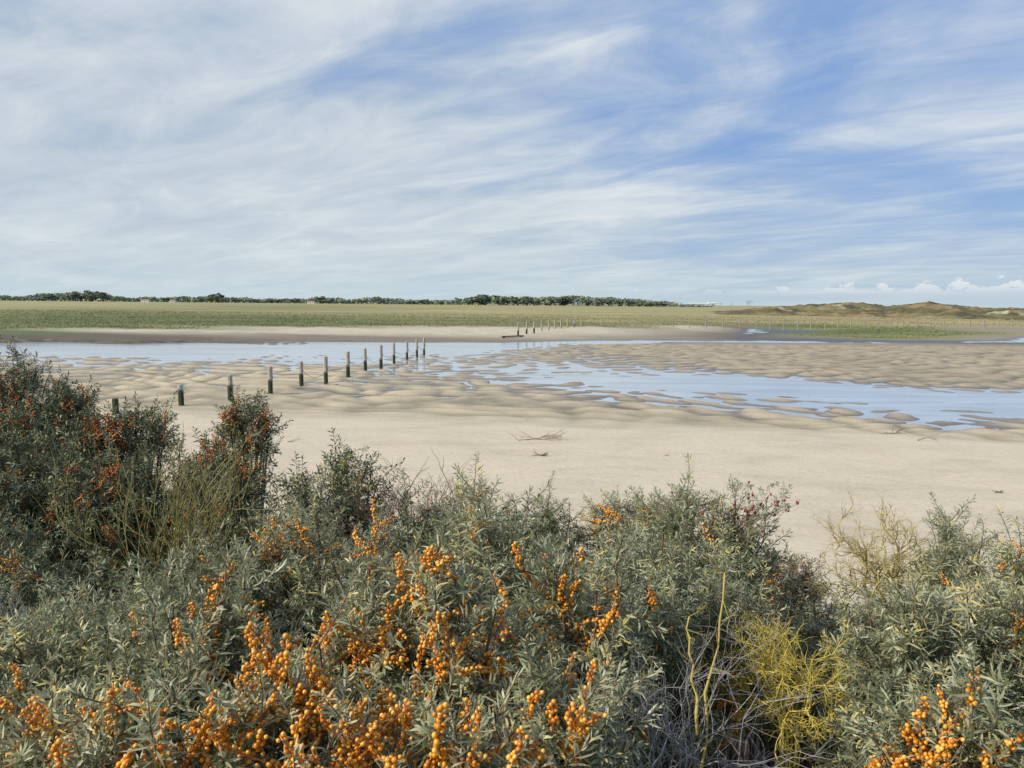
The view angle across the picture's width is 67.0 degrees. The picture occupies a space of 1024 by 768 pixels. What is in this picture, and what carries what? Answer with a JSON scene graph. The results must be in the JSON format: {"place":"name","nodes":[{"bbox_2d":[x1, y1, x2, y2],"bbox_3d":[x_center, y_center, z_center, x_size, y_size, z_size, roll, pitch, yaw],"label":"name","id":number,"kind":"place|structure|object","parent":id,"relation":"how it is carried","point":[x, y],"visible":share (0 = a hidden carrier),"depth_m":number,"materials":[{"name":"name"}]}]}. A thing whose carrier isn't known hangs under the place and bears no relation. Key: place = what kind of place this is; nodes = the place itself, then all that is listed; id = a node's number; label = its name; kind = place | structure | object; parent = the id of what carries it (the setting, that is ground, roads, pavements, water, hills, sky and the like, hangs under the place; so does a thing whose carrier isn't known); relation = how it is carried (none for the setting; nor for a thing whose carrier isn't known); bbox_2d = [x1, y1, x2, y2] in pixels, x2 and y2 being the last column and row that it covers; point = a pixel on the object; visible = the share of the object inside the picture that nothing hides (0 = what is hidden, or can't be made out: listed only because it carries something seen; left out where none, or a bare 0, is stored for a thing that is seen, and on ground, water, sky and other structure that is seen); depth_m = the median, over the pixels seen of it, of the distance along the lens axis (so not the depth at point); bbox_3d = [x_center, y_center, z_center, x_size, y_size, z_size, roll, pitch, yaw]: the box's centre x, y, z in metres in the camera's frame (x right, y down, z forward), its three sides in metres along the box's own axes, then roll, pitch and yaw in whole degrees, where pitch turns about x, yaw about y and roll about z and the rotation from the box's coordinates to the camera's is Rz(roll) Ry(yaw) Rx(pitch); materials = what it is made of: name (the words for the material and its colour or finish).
{"place":"outdoors","nodes":[
{"label":"outdoors","id":0,"kind":"place"},
{"bbox_2d":[0,584,64,652],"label":"shrub","id":1,"kind":"object","parent":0,"point":[11,608],"visible":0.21,"depth_m":1.96,"materials":[{"name":"green plant"}]},
{"bbox_2d":[177,384,184,405],"bbox_3d":[-14.961,0.680,35.031,0.328,1.328,0.249,1,6,0],"label":"wooden post","id":2,"kind":"object","parent":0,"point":[180,387],"visible":0.87,"depth_m":34.92,"materials":[{"name":"wood"}]},
{"bbox_2d":[227,375,232,399],"bbox_3d":[-13.757,0.360,37.760,0.270,1.610,0.265,-4,8,-40],"label":"wooden post","id":3,"kind":"object","parent":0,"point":[229,382],"visible":0.78,"depth_m":37.63,"materials":[{"name":"wood"}]},
{"bbox_2d":[268,366,272,393],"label":"wooden post","id":4,"kind":"object","parent":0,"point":[270,380],"visible":0.9,"depth_m":40.60,"materials":[{"name":"wood"}]},
{"bbox_2d":[323,356,328,383],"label":"wooden post","id":5,"kind":"object","parent":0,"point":[325,361],"visible":0.84,"depth_m":47.00,"materials":[{"name":"wood"}]},
{"bbox_2d":[346,351,349,376],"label":"wooden post","id":6,"kind":"object","parent":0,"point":[347,362],"visible":0.88,"depth_m":51.48,"materials":[{"name":"wood"}]},
{"bbox_2d":[0,299,1023,767],"bbox_3d":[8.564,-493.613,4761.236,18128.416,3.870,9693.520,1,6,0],"label":"ground","id":7,"kind":"structure","parent":0,"point":[602,447],"depth_m":33.48,"materials":[{"name":"beige sand"}]},
{"bbox_2d":[0,335,97,526],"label":"sea buckthorn shrub","id":8,"kind":"object","parent":7,"relation":"on","point":[10,396],"visible":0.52,"depth_m":6.78,"materials":[{"name":"green plant"}]},
{"bbox_2d":[43,294,59,300],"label":"tree","id":9,"kind":"object","parent":7,"relation":"on","point":[52,296],"visible":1,"depth_m":1453.81,"materials":[{"name":"green plant"}]},
{"bbox_2d":[69,292,79,300],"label":"tree","id":10,"kind":"object","parent":7,"relation":"on","point":[74,295],"visible":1,"depth_m":1407.55,"materials":[{"name":"green plant"}]},
{"bbox_2d":[0,500,150,716],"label":"sea buckthorn shrub","id":11,"kind":"object","parent":7,"relation":"on","point":[24,571],"visible":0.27,"depth_m":2.89,"materials":[{"name":"green plant"}]},
{"bbox_2d":[72,291,86,300],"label":"tree","id":12,"kind":"object","parent":7,"relation":"on","point":[81,297],"visible":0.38,"depth_m":1460.52,"materials":[{"name":"green plant"}]},
{"bbox_2d":[83,290,95,301],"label":"tree","id":13,"kind":"object","parent":7,"relation":"on","point":[88,297],"visible":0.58,"depth_m":1393.96,"materials":[{"name":"green plant"}]},
{"bbox_2d":[0,398,186,631],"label":"sea buckthorn shrub","id":14,"kind":"object","parent":7,"relation":"on","point":[18,492],"visible":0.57,"depth_m":5.06,"materials":[{"name":"green plant"}]},
{"bbox_2d":[0,552,188,749],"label":"sea buckthorn shrub","id":15,"kind":"object","parent":7,"relation":"on","point":[85,653],"visible":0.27,"depth_m":1.70,"materials":[{"name":"green plant"}]},
{"bbox_2d":[89,292,110,301],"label":"tree","id":16,"kind":"object","parent":7,"relation":"on","point":[100,295],"visible":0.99,"depth_m":1382.64,"materials":[{"name":"green plant"}]},
{"bbox_2d":[0,622,208,767],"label":"sea buckthorn shrub","id":17,"kind":"object","parent":7,"relation":"on","point":[31,727],"visible":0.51,"depth_m":1.31,"materials":[{"name":"green plant"}]},
{"bbox_2d":[27,365,183,600],"bbox_3d":[-3.483,1.176,6.644,1.142,2.661,1.377,-5,8,-44],"label":"sea buckthorn shrub","id":18,"kind":"object","parent":7,"relation":"on","point":[86,433],"visible":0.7,"depth_m":6.42,"materials":[{"name":"green plant"}]},
{"bbox_2d":[112,398,119,413],"bbox_3d":[-16.135,1.085,31.503,0.259,1.002,0.252,6,8,42],"label":"wooden post","id":19,"kind":"object","parent":7,"relation":"on","point":[115,401],"visible":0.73,"depth_m":31.39,"materials":[{"name":"wood"}]},
{"bbox_2d":[46,661,195,767],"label":"sea buckthorn shrub","id":20,"kind":"object","parent":7,"relation":"on","point":[103,745],"visible":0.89,"depth_m":1.13,"materials":[{"name":"green plant"}]},
{"bbox_2d":[159,297,170,300],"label":"tree","id":21,"kind":"object","parent":7,"relation":"on","point":[166,299],"visible":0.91,"depth_m":1477.69,"materials":[{"name":"green plant"}]},
{"bbox_2d":[35,410,298,591],"bbox_3d":[-1.702,1.067,4.060,1.207,1.932,1.097,6,8,41],"label":"bare shrub","id":22,"kind":"object","parent":7,"relation":"on","point":[179,538],"visible":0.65,"depth_m":4.03,"materials":[{"name":"plant"}]},
{"bbox_2d":[78,433,281,592],"bbox_3d":[-2.249,1.302,5.332,1.400,1.927,1.178,1,6,0],"label":"shrub","id":23,"kind":"object","parent":7,"relation":"on","point":[140,466],"visible":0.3,"depth_m":5.13,"materials":[{"name":"green plant"}]},
{"bbox_2d":[79,510,297,684],"bbox_3d":[-1.086,1.064,2.608,0.809,1.241,0.633,1,6,0],"label":"sea buckthorn shrub","id":24,"kind":"object","parent":7,"relation":"on","point":[189,576],"visible":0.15,"depth_m":2.55,"materials":[{"name":"green plant"}]},
{"bbox_2d":[71,534,338,767],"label":"sea buckthorn shrub","id":25,"kind":"object","parent":7,"relation":"on","point":[202,642],"visible":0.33,"depth_m":1.61,"materials":[{"name":"green plant"}]},
{"bbox_2d":[209,293,224,302],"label":"tree","id":26,"kind":"object","parent":7,"relation":"on","point":[217,296],"visible":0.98,"depth_m":1369.40,"materials":[{"name":"green plant"}]},
{"bbox_2d":[161,384,293,551],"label":"sea buckthorn shrub","id":27,"kind":"object","parent":7,"relation":"on","point":[242,426],"visible":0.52,"depth_m":5.94,"materials":[{"name":"green plant"}]},
{"bbox_2d":[120,592,382,767],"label":"sea buckthorn shrub","id":28,"kind":"object","parent":7,"relation":"on","point":[235,733],"visible":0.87,"depth_m":1.14,"materials":[{"name":"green plant"}]},
{"bbox_2d":[299,361,303,385],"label":"wooden post","id":29,"kind":"object","parent":7,"relation":"on","point":[301,380],"visible":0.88,"depth_m":45.23,"materials":[{"name":"wood"}]},
{"bbox_2d":[224,459,413,765],"bbox_3d":[-0.699,1.014,2.766,0.607,1.469,0.951,-4,8,-38],"label":"sea buckthorn shrub","id":30,"kind":"object","parent":7,"relation":"on","point":[306,554],"visible":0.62,"depth_m":2.70,"materials":[{"name":"green plant"}]},
{"bbox_2d":[235,427,404,660],"bbox_3d":[-1.178,1.281,4.961,0.749,1.905,1.101,4,7,31],"label":"sea buckthorn shrub","id":31,"kind":"object","parent":7,"relation":"on","point":[341,483],"visible":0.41,"depth_m":4.92,"materials":[{"name":"green plant"}]},
{"bbox_2d":[315,296,325,300],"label":"tree","id":32,"kind":"object","parent":7,"relation":"on","point":[320,298],"visible":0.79,"depth_m":1461.64,"materials":[{"name":"green plant"}]},
{"bbox_2d":[0,291,711,306],"bbox_3d":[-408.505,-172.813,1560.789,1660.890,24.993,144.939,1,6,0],"label":"distant wood","id":33,"kind":"object","parent":7,"relation":"on","point":[62,296],"visible":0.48,"depth_m":1512.05,"materials":[{"name":"green plant"}]},
{"bbox_2d":[253,651,502,767],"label":"sea buckthorn shrub","id":34,"kind":"object","parent":7,"relation":"on","point":[416,736],"visible":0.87,"depth_m":1.10,"materials":[{"name":"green plant"}]},
{"bbox_2d":[372,296,384,302],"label":"tree","id":35,"kind":"object","parent":7,"relation":"on","point":[378,298],"visible":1,"depth_m":1435.07,"materials":[{"name":"green plant"}]},
{"bbox_2d":[309,449,502,552],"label":"shrub","id":36,"kind":"object","parent":7,"relation":"on","point":[395,505],"visible":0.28,"depth_m":4.31,"materials":[{"name":"plant"}]},
{"bbox_2d":[348,468,466,690],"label":"sea buckthorn shrub","id":37,"kind":"object","parent":7,"relation":"on","point":[397,548],"visible":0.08,"depth_m":3.88,"materials":[{"name":"green plant"}]},
{"bbox_2d":[415,489,446,549],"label":"dog rose","id":38,"kind":"object","parent":7,"relation":"on","point":[424,513],"visible":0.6,"depth_m":3.95,"materials":[{"name":"green plant"}]},
{"bbox_2d":[289,514,612,767],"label":"sea buckthorn shrub","id":39,"kind":"object","parent":7,"relation":"on","point":[412,633],"visible":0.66,"depth_m":1.46,"materials":[{"name":"green plant"}]},
{"bbox_2d":[454,298,461,304],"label":"tree","id":40,"kind":"object","parent":7,"relation":"on","point":[457,300],"visible":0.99,"depth_m":1448.50,"materials":[{"name":"green plant"}]},
{"bbox_2d":[468,294,488,304],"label":"tree","id":41,"kind":"object","parent":7,"relation":"on","point":[478,298],"visible":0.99,"depth_m":1389.96,"materials":[{"name":"green plant"}]},
{"bbox_2d":[481,296,490,304],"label":"tree","id":42,"kind":"object","parent":7,"relation":"on","point":[487,298],"visible":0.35,"depth_m":1426.08,"materials":[{"name":"green plant"}]},
{"bbox_2d":[426,451,562,722],"bbox_3d":[-0.059,1.026,2.841,0.538,1.513,0.807,-1,6,-14],"label":"sea buckthorn shrub","id":43,"kind":"object","parent":7,"relation":"on","point":[477,518],"visible":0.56,"depth_m":2.69,"materials":[{"name":"green plant"}]},
{"bbox_2d":[491,295,501,304],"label":"tree","id":44,"kind":"object","parent":7,"relation":"on","point":[498,297],"visible":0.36,"depth_m":1454.97,"materials":[{"name":"green plant"}]},
{"bbox_2d":[499,296,506,304],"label":"tree","id":45,"kind":"object","parent":7,"relation":"on","point":[503,300],"visible":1,"depth_m":1414.77,"materials":[{"name":"green plant"}]},
{"bbox_2d":[501,335,523,337],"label":"timber beam","id":46,"kind":"structure","parent":7,"relation":"on","point":[513,336],"depth_m":108.57,"materials":[{"name":"wood"}]},
{"bbox_2d":[424,665,604,767],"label":"sea buckthorn shrub","id":47,"kind":"object","parent":7,"relation":"on","point":[512,756],"visible":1,"depth_m":1.07,"materials":[{"name":"green plant"}]},
{"bbox_2d":[506,297,525,304],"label":"tree","id":48,"kind":"object","parent":7,"relation":"on","point":[516,299],"visible":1,"depth_m":1402.22,"materials":[{"name":"green plant"}]},
{"bbox_2d":[522,296,532,305],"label":"tree","id":49,"kind":"object","parent":7,"relation":"on","point":[526,299],"visible":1,"depth_m":1404.42,"materials":[{"name":"green plant"}]},
{"bbox_2d":[466,469,602,684],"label":"sea buckthorn shrub","id":50,"kind":"object","parent":7,"relation":"on","point":[548,521],"visible":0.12,"depth_m":4.02,"materials":[{"name":"green plant"}]},
{"bbox_2d":[530,298,539,305],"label":"tree","id":51,"kind":"object","parent":7,"relation":"on","point":[535,301],"visible":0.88,"depth_m":1460.48,"materials":[{"name":"green plant"}]},
{"bbox_2d":[511,426,568,441],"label":"driftwood branch","id":52,"kind":"object","parent":7,"relation":"on","point":[552,437],"visible":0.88,"depth_m":25.63,"materials":[{"name":"wood"}]},
{"bbox_2d":[546,298,557,305],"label":"tree","id":53,"kind":"object","parent":7,"relation":"on","point":[550,300],"visible":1,"depth_m":1435.08,"materials":[{"name":"green plant"}]},
{"bbox_2d":[544,296,559,303],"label":"tree","id":54,"kind":"object","parent":7,"relation":"on","point":[556,298],"visible":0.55,"depth_m":1447.86,"materials":[{"name":"green plant"}]},
{"bbox_2d":[491,517,632,742],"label":"sea buckthorn shrub","id":55,"kind":"object","parent":7,"relation":"on","point":[576,578],"visible":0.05,"depth_m":2.44,"materials":[{"name":"green plant"}]},
{"bbox_2d":[558,298,571,305],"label":"tree","id":56,"kind":"object","parent":7,"relation":"on","point":[562,304],"visible":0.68,"depth_m":1486.04,"materials":[{"name":"green plant"}]},
{"bbox_2d":[560,295,574,305],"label":"tree","id":57,"kind":"object","parent":7,"relation":"on","point":[563,298],"visible":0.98,"depth_m":1480.04,"materials":[{"name":"green plant"}]},
{"bbox_2d":[458,516,677,767],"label":"sea buckthorn shrub","id":58,"kind":"object","parent":7,"relation":"on","point":[600,708],"visible":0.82,"depth_m":1.56,"materials":[{"name":"green plant"}]},
{"bbox_2d":[579,298,592,305],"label":"tree","id":59,"kind":"object","parent":7,"relation":"on","point":[588,301],"visible":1,"depth_m":1420.03,"materials":[{"name":"green plant"}]},
{"bbox_2d":[594,297,605,304],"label":"tree","id":60,"kind":"object","parent":7,"relation":"on","point":[598,301],"visible":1,"depth_m":1403.81,"materials":[{"name":"green plant"}]},
{"bbox_2d":[604,297,614,305],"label":"tree","id":61,"kind":"object","parent":7,"relation":"on","point":[609,301],"visible":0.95,"depth_m":1442.05,"materials":[{"name":"green plant"}]},
{"bbox_2d":[615,299,624,305],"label":"tree","id":62,"kind":"object","parent":7,"relation":"on","point":[620,302],"visible":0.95,"depth_m":1424.65,"materials":[{"name":"green plant"}]},
{"bbox_2d":[623,299,635,306],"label":"tree","id":63,"kind":"object","parent":7,"relation":"on","point":[629,302],"visible":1,"depth_m":1400.28,"materials":[{"name":"green plant"}]},
{"bbox_2d":[568,484,708,577],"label":"sea buckthorn shrub","id":64,"kind":"object","parent":7,"relation":"on","point":[637,513],"visible":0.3,"depth_m":4.02,"materials":[{"name":"green plant"}]},
{"bbox_2d":[458,575,862,767],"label":"bare shrub","id":65,"kind":"object","parent":7,"relation":"on","point":[685,752],"visible":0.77,"depth_m":1.39,"materials":[{"name":"grey plant"}]},
{"bbox_2d":[677,604,713,734],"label":"lichened branch","id":66,"kind":"object","parent":65,"relation":"attached to","point":[689,638],"visible":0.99,"depth_m":1.40,"materials":[{"name":"grey wood"}]},
{"bbox_2d":[691,551,736,767],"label":"lichened branch","id":67,"kind":"object","parent":65,"relation":"attached to","point":[706,688],"visible":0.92,"depth_m":1.39,"materials":[{"name":"grey wood"}]},
{"bbox_2d":[568,514,798,767],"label":"sea buckthorn shrub","id":68,"kind":"object","parent":7,"relation":"on","point":[673,597],"visible":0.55,"depth_m":1.96,"materials":[{"name":"green plant"}]},
{"bbox_2d":[599,453,801,767],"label":"sea buckthorn shrub","id":69,"kind":"object","parent":7,"relation":"on","point":[670,522],"visible":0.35,"depth_m":2.62,"materials":[{"name":"green plant"}]},
{"bbox_2d":[701,477,799,748],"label":"dog rose","id":70,"kind":"object","parent":7,"relation":"on","point":[746,518],"visible":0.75,"depth_m":2.62,"materials":[{"name":"green plant"}]},
{"bbox_2d":[696,550,836,763],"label":"sea buckthorn shrub","id":71,"kind":"object","parent":7,"relation":"on","point":[748,755],"visible":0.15,"depth_m":4.01,"materials":[{"name":"green plant"}]},
{"bbox_2d":[690,608,875,767],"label":"bare shrub","id":72,"kind":"object","parent":7,"relation":"on","point":[780,669],"visible":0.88,"depth_m":1.78,"materials":[{"name":"yellow plant"}]},
{"bbox_2d":[601,318,1019,329],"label":"wire fence","id":73,"kind":"object","parent":7,"relation":"on","point":[739,324],"visible":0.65,"depth_m":160.02,"materials":[{"name":"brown wood"}]},
{"bbox_2d":[739,542,889,767],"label":"sea buckthorn shrub","id":74,"kind":"object","parent":7,"relation":"on","point":[805,631],"visible":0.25,"depth_m":3.01,"materials":[{"name":"green plant"}]},
{"bbox_2d":[799,485,941,647],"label":"bare shrub","id":75,"kind":"object","parent":7,"relation":"on","point":[895,570],"visible":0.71,"depth_m":3.18,"materials":[{"name":"plant"}]},
{"bbox_2d":[879,425,904,433],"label":"drift reed","id":76,"kind":"object","parent":7,"relation":"on","point":[893,430],"visible":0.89,"depth_m":28.59,"materials":[{"name":"beige plant"}]},
{"bbox_2d":[808,566,1000,738],"bbox_3d":[1.354,1.167,2.655,0.679,1.207,0.469,1,6,0],"label":"sea buckthorn shrub","id":77,"kind":"object","parent":7,"relation":"on","point":[869,622],"visible":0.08,"depth_m":2.63,"materials":[{"name":"green plant"}]},
{"bbox_2d":[787,568,1023,767],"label":"sea buckthorn shrub","id":78,"kind":"object","parent":7,"relation":"on","point":[915,631],"visible":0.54,"depth_m":1.82,"materials":[{"name":"green plant"}]},
{"bbox_2d":[825,642,1023,767],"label":"sea buckthorn shrub","id":79,"kind":"object","parent":7,"relation":"on","point":[960,733],"visible":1,"depth_m":1.30,"materials":[{"name":"green plant"}]},
{"bbox_2d":[917,423,952,440],"bbox_3d":[14.495,1.754,26.331,1.252,1.164,0.640,-2,6,-23],"label":"driftwood stick","id":80,"kind":"object","parent":7,"relation":"on","point":[933,435],"visible":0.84,"depth_m":26.34,"materials":[{"name":"wood"}]},
{"bbox_2d":[881,491,1005,620],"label":"sea buckthorn shrub","id":81,"kind":"object","parent":7,"relation":"on","point":[943,563],"visible":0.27,"depth_m":3.01,"materials":[{"name":"green plant"}]},
{"bbox_2d":[881,567,1023,758],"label":"sea buckthorn shrub","id":82,"kind":"object","parent":7,"relation":"on","point":[1012,610],"visible":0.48,"depth_m":1.89,"materials":[{"name":"green plant"}]},
{"bbox_2d":[939,504,1023,716],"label":"sea buckthorn shrub","id":83,"kind":"object","parent":7,"relation":"on","point":[1016,564],"visible":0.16,"depth_m":2.69,"materials":[{"name":"green plant"}]},
{"bbox_2d":[0,329,1023,430],"bbox_3d":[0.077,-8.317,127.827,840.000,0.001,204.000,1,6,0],"label":"water","id":84,"kind":"structure","parent":0,"point":[924,406],"depth_m":54.12,"materials":[{"name":"blue liquid"}]},
{"bbox_2d":[363,348,366,370],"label":"wooden post","id":85,"kind":"object","parent":84,"relation":"in","point":[365,358],"visible":0.88,"depth_m":56.51,"materials":[{"name":"wood"}]},
{"bbox_2d":[379,345,382,368],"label":"wooden post","id":86,"kind":"object","parent":84,"relation":"in","point":[380,356],"visible":0.88,"depth_m":58.32,"materials":[{"name":"wood"}]},
{"bbox_2d":[392,343,395,363],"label":"wooden post","id":87,"kind":"object","parent":84,"relation":"in","point":[393,347],"visible":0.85,"depth_m":63.24,"materials":[{"name":"wood"}]},
{"bbox_2d":[406,341,408,359],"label":"wooden post","id":88,"kind":"object","parent":84,"relation":"in","point":[407,348],"visible":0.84,"depth_m":67.79,"materials":[{"name":"wood"}]},
{"bbox_2d":[416,339,417,356],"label":"wooden post","id":89,"kind":"object","parent":84,"relation":"in","point":[416,347],"visible":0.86,"depth_m":71.00,"materials":[{"name":"wood"}]},
{"bbox_2d":[423,337,424,354],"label":"wooden post","id":90,"kind":"object","parent":84,"relation":"in","point":[423,345],"visible":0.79,"depth_m":73.78,"materials":[{"name":"wood"}]},
{"bbox_2d":[0,309,1023,338],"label":"marsh grass","id":91,"kind":"structure","parent":0,"point":[234,318],"depth_m":176.39,"materials":[{"name":"green plant"}]},
{"bbox_2d":[0,0,1023,307],"label":"sky","id":92,"kind":"structure","parent":0,"point":[727,152],"materials":[{"name":"blue"}]},
{"bbox_2d":[688,303,711,305],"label":"warehouse","id":93,"kind":"structure","parent":0,"point":[706,304],"depth_m":4107.93,"materials":[{"name":"grey metal"}]},
{"bbox_2d":[707,301,1023,319],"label":"hills","id":94,"kind":"structure","parent":0,"point":[929,309],"depth_m":322.19,"materials":[{"name":"beige sand"}]}
]}

